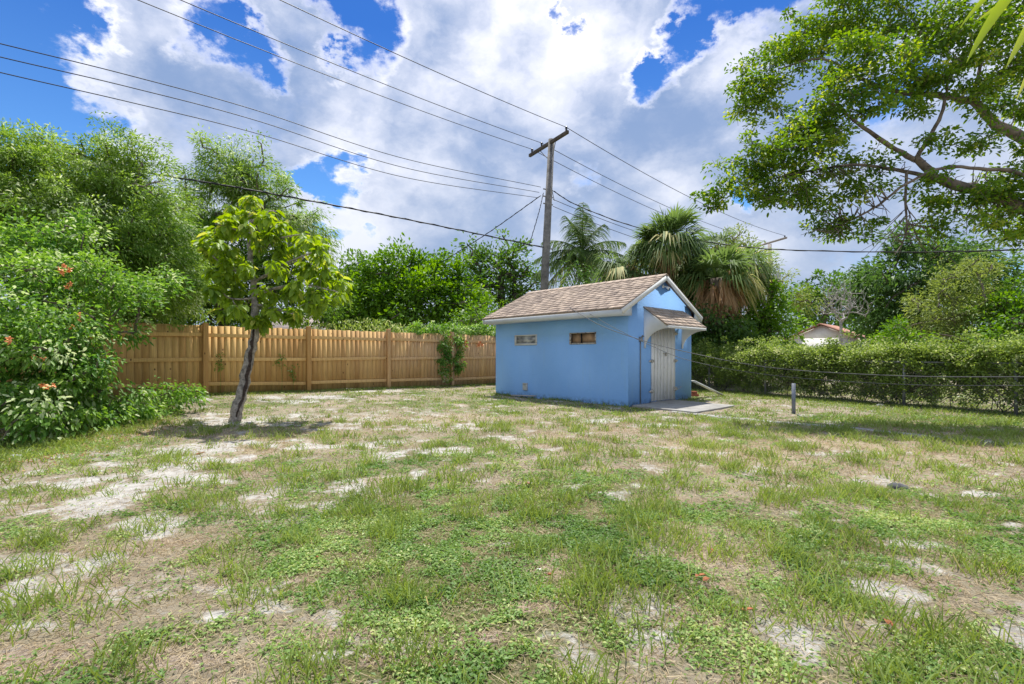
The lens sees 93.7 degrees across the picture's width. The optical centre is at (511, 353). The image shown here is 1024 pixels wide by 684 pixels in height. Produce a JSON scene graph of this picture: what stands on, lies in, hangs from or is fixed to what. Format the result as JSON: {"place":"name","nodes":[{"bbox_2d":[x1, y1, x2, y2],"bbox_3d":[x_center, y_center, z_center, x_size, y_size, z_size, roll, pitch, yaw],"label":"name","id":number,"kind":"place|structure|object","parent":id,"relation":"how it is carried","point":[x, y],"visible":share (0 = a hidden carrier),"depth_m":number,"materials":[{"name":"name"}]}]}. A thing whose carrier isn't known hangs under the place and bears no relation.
{"place":"outdoors","nodes":[
{"label":"outdoors","id":0,"kind":"place"},
{"bbox_2d":[272,315,323,329],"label":"house","id":1,"kind":"structure","parent":0,"point":[311,320],"depth_m":28.51,"materials":[{"name":"paint"}]},
{"bbox_2d":[0,369,1023,683],"bbox_3d":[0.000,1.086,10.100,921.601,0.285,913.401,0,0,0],"label":"ground","id":2,"kind":"structure","parent":0,"point":[146,563],"depth_m":2.98,"materials":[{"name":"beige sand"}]},
{"bbox_2d":[0,397,178,477],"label":"leaf litter","id":3,"kind":"object","parent":2,"relation":"on","point":[86,446],"visible":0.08,"depth_m":6.53,"materials":[{"name":"brown plant"}]},
{"bbox_2d":[0,202,209,447],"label":"trumpet vine","id":4,"kind":"object","parent":2,"relation":"on","point":[30,409],"visible":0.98,"depth_m":7.50,"materials":[{"name":"green plant"}]},
{"bbox_2d":[0,110,231,330],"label":"willowy tree","id":5,"kind":"object","parent":2,"relation":"on","point":[51,184],"visible":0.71,"depth_m":10.34,"materials":[{"name":"green plant"}]},
{"bbox_2d":[55,212,355,326],"bbox_3d":[-8.771,-1.608,14.159,7.897,5.427,3.316,0,0,-38],"label":"scrub tree","id":6,"kind":"object","parent":2,"relation":"on","point":[266,281],"visible":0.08,"depth_m":14.29,"materials":[{"name":"green plant"}]},
{"bbox_2d":[0,321,495,397],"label":"wooden fence","id":7,"kind":"object","parent":2,"relation":"on","point":[329,359],"visible":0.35,"depth_m":13.28,"materials":[{"name":"brown wood"}]},
{"bbox_2d":[214,352,224,387],"bbox_3d":[-7.293,0.554,11.953,0.237,1.192,0.251,0,0,-19],"label":"vine sprig","id":8,"kind":"object","parent":7,"relation":"attached to","point":[219,367],"visible":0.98,"depth_m":11.95,"materials":[{"name":"green plant"}]},
{"bbox_2d":[272,355,286,390],"bbox_3d":[-6.263,0.566,12.940,0.367,1.168,0.201,0,0,-40],"label":"vine sprig","id":9,"kind":"object","parent":7,"relation":"attached to","point":[281,364],"visible":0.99,"depth_m":12.94,"materials":[{"name":"green plant"}]},
{"bbox_2d":[287,364,299,384],"bbox_3d":[-6.010,0.709,13.165,0.314,0.882,0.224,0,0,0],"label":"vine sprig","id":10,"kind":"object","parent":7,"relation":"attached to","point":[292,374],"visible":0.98,"depth_m":13.16,"materials":[{"name":"green plant"}]},
{"bbox_2d":[404,319,495,384],"bbox_3d":[-2.002,-0.028,17.230,1.191,2.464,4.027,0,0,45],"label":"creeper","id":11,"kind":"object","parent":7,"relation":"attached to","point":[441,329],"visible":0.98,"depth_m":16.73,"materials":[{"name":"green plant"}]},
{"bbox_2d":[172,123,344,310],"bbox_3d":[-8.091,-2.984,15.186,5.546,8.172,3.224,0,0,0],"label":"willowy tree","id":12,"kind":"object","parent":2,"relation":"on","point":[238,174],"visible":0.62,"depth_m":14.81,"materials":[{"name":"green plant"}]},
{"bbox_2d":[190,195,352,421],"bbox_3d":[-4.425,-0.845,8.477,3.323,4.394,2.252,0,0,0],"label":"broadleaf tree","id":13,"kind":"object","parent":2,"relation":"on","point":[230,227],"visible":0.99,"depth_m":8.34,"materials":[{"name":"green plant"}]},
{"bbox_2d":[282,248,397,332],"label":"tree","id":14,"kind":"object","parent":2,"relation":"on","point":[349,259],"visible":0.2,"depth_m":24.57,"materials":[{"name":"green plant"}]},
{"bbox_2d":[283,316,495,335],"bbox_3d":[-2.853,-0.591,17.169,10.067,1.210,1.386,0,0,-44],"label":"creeper","id":15,"kind":"object","parent":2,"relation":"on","point":[376,321],"visible":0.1,"depth_m":15.43,"materials":[{"name":"green plant"}]},
{"bbox_2d":[321,232,498,332],"bbox_3d":[-4.820,-2.290,23.638,9.281,7.082,5.696,0,0,0],"label":"round bush tree","id":16,"kind":"object","parent":2,"relation":"on","point":[405,286],"visible":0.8,"depth_m":22.91,"materials":[{"name":"green plant"}]},
{"bbox_2d":[444,296,503,327],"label":"sapling","id":17,"kind":"object","parent":2,"relation":"on","point":[473,315],"visible":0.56,"depth_m":20.40,"materials":[{"name":"green plant"}]},
{"bbox_2d":[451,226,540,312],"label":"open tree","id":18,"kind":"object","parent":2,"relation":"on","point":[509,277],"visible":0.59,"depth_m":27.46,"materials":[{"name":"green plant"}]},
{"bbox_2d":[0,387,1023,683],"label":"clover","id":19,"kind":"object","parent":2,"relation":"on","point":[400,551],"visible":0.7,"depth_m":2.79,"materials":[{"name":"green plant"}]},
{"bbox_2d":[8,303,1023,348],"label":"woodland","id":20,"kind":"object","parent":2,"relation":"on","point":[795,330],"depth_m":62.71,"materials":[{"name":"green plant"}]},
{"bbox_2d":[529,126,568,289],"bbox_3d":[1.362,-3.859,19.997,0.713,10.335,2.705,0,0,-38],"label":"utility pole","id":21,"kind":"object","parent":2,"relation":"on","point":[546,248],"visible":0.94,"depth_m":19.87,"materials":[{"name":"wood"}]},
{"bbox_2d":[0,72,537,197],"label":"service line","id":22,"kind":"object","parent":21,"relation":"attached to","point":[237,128],"visible":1,"depth_m":11.99,"materials":[{"name":"black rubber"}]},
{"bbox_2d":[0,43,538,186],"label":"service line","id":23,"kind":"object","parent":21,"relation":"attached to","point":[235,104],"visible":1,"depth_m":11.83,"materials":[{"name":"black rubber"}]},
{"bbox_2d":[0,56,538,192],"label":"service line","id":24,"kind":"object","parent":21,"relation":"attached to","point":[234,114],"visible":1,"depth_m":11.84,"materials":[{"name":"black rubber"}]},
{"bbox_2d":[16,146,542,247],"bbox_3d":[-6.929,-5.164,15.107,18.997,1.522,1.695,0,0,-25],"label":"telephone cable","id":25,"kind":"object","parent":21,"relation":"attached to","point":[180,178],"visible":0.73,"depth_m":15.39,"materials":[{"name":"black rubber"}]},
{"bbox_2d":[138,0,530,148],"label":"power line","id":26,"kind":"object","parent":21,"relation":"attached to","point":[315,70],"visible":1,"depth_m":14.34,"materials":[{"name":"black rubber"}]},
{"bbox_2d":[181,0,540,142],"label":"power line","id":27,"kind":"object","parent":21,"relation":"attached to","point":[343,67],"visible":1,"depth_m":14.26,"materials":[{"name":"black rubber"}]},
{"bbox_2d":[280,0,564,126],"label":"power line","id":28,"kind":"object","parent":21,"relation":"attached to","point":[411,60],"visible":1,"depth_m":13.99,"materials":[{"name":"black rubber"}]},
{"bbox_2d":[442,195,540,261],"bbox_3d":[-1.085,-5.498,21.504,5.508,2.230,0.044,0,0,33],"label":"guy wire","id":29,"kind":"object","parent":21,"relation":"attached to","point":[492,229],"visible":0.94,"depth_m":21.35,"materials":[{"name":"grey metal"}]},
{"bbox_2d":[529,193,543,244],"bbox_3d":[1.007,-5.505,19.537,0.075,2.358,0.971,0,0,42],"label":"guy wire","id":30,"kind":"object","parent":21,"relation":"attached to","point":[536,220],"visible":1,"depth_m":19.49,"materials":[{"name":"grey metal"}]},
{"bbox_2d":[553,199,633,230],"bbox_3d":[10.947,-7.010,29.000,25.793,1.539,0.024,0,0,-44],"label":"service line","id":31,"kind":"object","parent":21,"relation":"attached to","point":[592,215],"visible":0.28,"depth_m":21.80,"materials":[{"name":"black rubber"}]},
{"bbox_2d":[539,153,748,243],"bbox_3d":[10.471,-8.785,30.422,26.767,0.549,0.026,0,0,-44],"label":"power line","id":32,"kind":"object","parent":21,"relation":"attached to","point":[604,186],"visible":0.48,"depth_m":24.44,"materials":[{"name":"black rubber"}]},
{"bbox_2d":[553,206,749,262],"bbox_3d":[10.947,-6.581,29.000,25.793,1.383,0.024,0,0,-44],"label":"service line","id":33,"kind":"object","parent":21,"relation":"attached to","point":[598,224],"visible":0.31,"depth_m":22.17,"materials":[{"name":"black rubber"}]},
{"bbox_2d":[555,150,761,240],"bbox_3d":[10.810,-8.785,29.534,26.329,0.549,0.026,0,0,-44],"label":"power line","id":34,"kind":"object","parent":21,"relation":"attached to","point":[630,189],"visible":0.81,"depth_m":24.70,"materials":[{"name":"black rubber"}]},
{"bbox_2d":[568,128,784,235],"bbox_3d":[11.498,-8.785,27.858,25.696,0.549,0.026,0,0,-43],"label":"power line","id":35,"kind":"object","parent":21,"relation":"attached to","point":[657,180],"visible":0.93,"depth_m":23.17,"materials":[{"name":"black rubber"}]},
{"bbox_2d":[546,272,1023,376],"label":"drop cable","id":36,"kind":"object","parent":21,"relation":"attached to","point":[810,371],"visible":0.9,"depth_m":7.17,"materials":[{"name":"black rubber"}]},
{"bbox_2d":[547,268,1023,385],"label":"drop cable","id":37,"kind":"object","parent":21,"relation":"attached to","point":[829,380],"visible":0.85,"depth_m":7.29,"materials":[{"name":"black rubber"}]},
{"bbox_2d":[553,191,1023,252],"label":"telephone cable","id":38,"kind":"object","parent":21,"relation":"attached to","point":[811,250],"visible":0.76,"depth_m":15.92,"materials":[{"name":"black rubber"}]},
{"bbox_2d":[530,202,632,288],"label":"coconut palm","id":39,"kind":"object","parent":2,"relation":"on","point":[577,231],"visible":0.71,"depth_m":24.49,"materials":[{"name":"green plant"}]},
{"bbox_2d":[482,274,706,406],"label":"shed","id":40,"kind":"structure","parent":2,"relation":"on","point":[550,343],"depth_m":12.05,"materials":[{"name":"blue paint"}]},
{"bbox_2d":[515,334,536,344],"bbox_3d":[0.393,-0.388,13.331,0.062,0.289,0.874,0,0,-43],"label":"window","id":41,"kind":"structure","parent":40,"relation":"in","point":[519,339],"depth_m":13.32,"materials":[{"name":"grey glass"}]},
{"bbox_2d":[569,332,595,343],"bbox_3d":[1.778,-0.388,11.894,0.122,0.295,0.830,0,0,-43],"label":"window","id":42,"kind":"structure","parent":40,"relation":"in","point":[583,337],"depth_m":11.93,"materials":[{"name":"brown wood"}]},
{"bbox_2d":[649,329,663,400],"bbox_3d":[3.512,0.197,11.673,0.723,1.894,0.049,0,0,-43],"label":"door","id":43,"kind":"structure","parent":40,"relation":"in","point":[657,356],"depth_m":11.70,"materials":[{"name":"white wood"}]},
{"bbox_2d":[663,328,680,399],"bbox_3d":[4.035,0.199,12.145,0.780,1.897,0.109,0,0,-39],"label":"door","id":44,"kind":"structure","parent":40,"relation":"in","point":[669,333],"depth_m":12.10,"materials":[{"name":"white wood"}]},
{"bbox_2d":[590,244,664,283],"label":"fan palm","id":45,"kind":"object","parent":2,"relation":"on","point":[617,272],"visible":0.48,"depth_m":18.30,"materials":[{"name":"green plant"}]},
{"bbox_2d":[551,253,777,385],"bbox_3d":[5.973,-1.660,19.952,4.968,5.906,9.494,0,0,-40],"label":"dark shrub","id":46,"kind":"object","parent":2,"relation":"on","point":[710,332],"visible":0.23,"depth_m":16.56,"materials":[{"name":"green plant"}]},
{"bbox_2d":[639,258,690,281],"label":"fan palm","id":47,"kind":"object","parent":2,"relation":"on","point":[663,265],"visible":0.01,"depth_m":18.73,"materials":[{"name":"green plant"}]},
{"bbox_2d":[621,201,717,279],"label":"fan palm","id":48,"kind":"object","parent":2,"relation":"on","point":[664,249],"visible":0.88,"depth_m":17.73,"materials":[{"name":"green plant"}]},
{"bbox_2d":[632,400,734,412],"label":"concrete slab","id":49,"kind":"structure","parent":2,"relation":"on","point":[685,406],"depth_m":10.66,"materials":[{"name":"concrete"}]},
{"bbox_2d":[655,237,723,378],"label":"fan palm","id":50,"kind":"object","parent":2,"relation":"on","point":[676,276],"visible":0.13,"depth_m":18.15,"materials":[{"name":"green plant"}]},
{"bbox_2d":[691,391,698,396],"bbox_3d":[5.130,1.125,13.525,0.220,0.150,0.150,0,0,0],"label":"brick","id":51,"kind":"object","parent":2,"relation":"on","point":[694,393],"visible":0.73,"depth_m":13.45,"materials":[{"name":"red brick"}]},
{"bbox_2d":[691,380,725,395],"bbox_3d":[5.450,0.955,13.300,1.183,0.478,0.130,0,0,-25],"label":"plank","id":52,"kind":"object","parent":2,"relation":"on","point":[708,388],"visible":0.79,"depth_m":13.26,"materials":[{"name":"grey wood"}]},
{"bbox_2d":[674,241,766,387],"bbox_3d":[7.301,-1.332,17.290,3.240,5.278,3.431,0,0,-42],"label":"fan palm","id":53,"kind":"object","parent":2,"relation":"on","point":[729,292],"visible":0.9,"depth_m":16.75,"materials":[{"name":"green plant"}]},
{"bbox_2d":[699,227,749,270],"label":"fan palm","id":54,"kind":"object","parent":2,"relation":"on","point":[721,236],"visible":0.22,"depth_m":19.78,"materials":[{"name":"green plant"}]},
{"bbox_2d":[704,242,781,384],"bbox_3d":[8.807,-1.481,18.447,3.228,5.574,3.356,0,0,0],"label":"fan palm","id":55,"kind":"object","parent":2,"relation":"on","point":[760,256],"visible":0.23,"depth_m":17.88,"materials":[{"name":"green plant"}]},
{"bbox_2d":[719,267,817,349],"bbox_3d":[9.113,-1.169,17.902,4.362,4.860,3.414,0,0,0],"label":"leafy shrub","id":56,"kind":"object","parent":2,"relation":"on","point":[773,308],"visible":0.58,"depth_m":17.46,"materials":[{"name":"green plant"}]},
{"bbox_2d":[754,235,786,340],"bbox_3d":[20.471,-3.924,38.262,0.748,10.249,3.581,0,0,-23],"label":"utility pole","id":57,"kind":"object","parent":2,"relation":"on","point":[770,245],"visible":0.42,"depth_m":37.85,"materials":[{"name":"wood"}]},
{"bbox_2d":[716,222,834,321],"bbox_3d":[11.759,-2.326,22.212,6.277,7.249,3.280,0,0,-25],"label":"feathery tree","id":58,"kind":"object","parent":2,"relation":"on","point":[797,296],"visible":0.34,"depth_m":22.15,"materials":[{"name":"green plant"}]},
{"bbox_2d":[792,383,795,413],"bbox_3d":[5.655,0.920,9.640,0.070,0.660,0.072,0,0,0],"label":"pipe post","id":59,"kind":"object","parent":2,"relation":"on","point":[793,398],"visible":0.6,"depth_m":9.61,"materials":[{"name":"grey metal"}]},
{"bbox_2d":[781,268,894,335],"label":"leafy tree","id":60,"kind":"object","parent":2,"relation":"on","point":[824,318],"visible":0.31,"depth_m":44.86,"materials":[{"name":"green plant"}]},
{"bbox_2d":[812,279,873,346],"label":"bare tree","id":61,"kind":"object","parent":2,"relation":"on","point":[833,310],"visible":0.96,"depth_m":25.94,"materials":[{"name":"grey plant"}]},
{"bbox_2d":[689,0,1023,264],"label":"shade tree","id":62,"kind":"object","parent":2,"relation":"on","point":[1007,198],"visible":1,"depth_m":9.05,"materials":[{"name":"green plant"}]},
{"bbox_2d":[691,326,1023,412],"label":"hedge","id":63,"kind":"object","parent":2,"relation":"on","point":[968,356],"visible":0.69,"depth_m":11.45,"materials":[{"name":"green plant"}]},
{"bbox_2d":[691,359,1023,415],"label":"chain link fence","id":64,"kind":"object","parent":2,"relation":"on","point":[904,395],"visible":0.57,"depth_m":10.90,"materials":[{"name":"grey metal"}]},
{"bbox_2d":[884,619,892,625],"bbox_3d":[1.643,1.170,2.095,0.032,0.016,0.048,0,0,20],"label":"fallen leaf","id":65,"kind":"object","parent":2,"relation":"on","point":[888,622],"visible":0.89,"depth_m":2.09,"materials":[{"name":"orange plant"}]},
{"bbox_2d":[887,482,909,489],"bbox_3d":[3.470,1.190,4.319,0.185,0.058,0.135,0,0,14],"label":"stone","id":66,"kind":"object","parent":2,"relation":"on","point":[899,485],"visible":0.69,"depth_m":4.28,"materials":[{"name":"grey stone"}]},
{"bbox_2d":[859,314,939,345],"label":"leafy tree","id":67,"kind":"object","parent":2,"relation":"on","point":[902,330],"visible":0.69,"depth_m":20.80,"materials":[{"name":"green plant"}]},
{"bbox_2d":[828,217,1023,369],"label":"mango tree","id":68,"kind":"object","parent":2,"relation":"on","point":[888,283],"visible":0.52,"depth_m":27.56,"materials":[{"name":"green plant"}]},
{"bbox_2d":[891,246,1014,346],"bbox_3d":[22.072,-1.951,23.835,6.609,6.542,3.979,0,0,-13],"label":"olive tree","id":69,"kind":"object","parent":2,"relation":"on","point":[951,320],"visible":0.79,"depth_m":23.29,"materials":[{"name":"green plant"}]},
{"bbox_2d":[949,270,1023,379],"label":"leafy tree","id":70,"kind":"object","parent":2,"relation":"on","point":[1009,306],"visible":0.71,"depth_m":21.89,"materials":[{"name":"green plant"}]},
{"bbox_2d":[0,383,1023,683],"bbox_3d":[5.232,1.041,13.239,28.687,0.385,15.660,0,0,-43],"label":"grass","id":71,"kind":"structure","parent":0,"point":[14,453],"depth_m":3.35,"materials":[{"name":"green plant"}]},
{"bbox_2d":[0,0,1023,340],"label":"sky","id":72,"kind":"structure","parent":0,"point":[645,82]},
{"bbox_2d":[789,323,865,365],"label":"house","id":73,"kind":"structure","parent":0,"point":[822,331],"depth_m":34.56,"materials":[{"name":"paint"}]},
{"bbox_2d":[669,411,1022,444],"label":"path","id":74,"kind":"structure","parent":0,"point":[866,429],"depth_m":8.08,"materials":[{"name":"concrete"}]},
{"bbox_2d":[960,0,1023,100],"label":"palm frond","id":75,"kind":"object","parent":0,"point":[994,13],"visible":1,"depth_m":2.21,"materials":[{"name":"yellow plant"}]}
]}

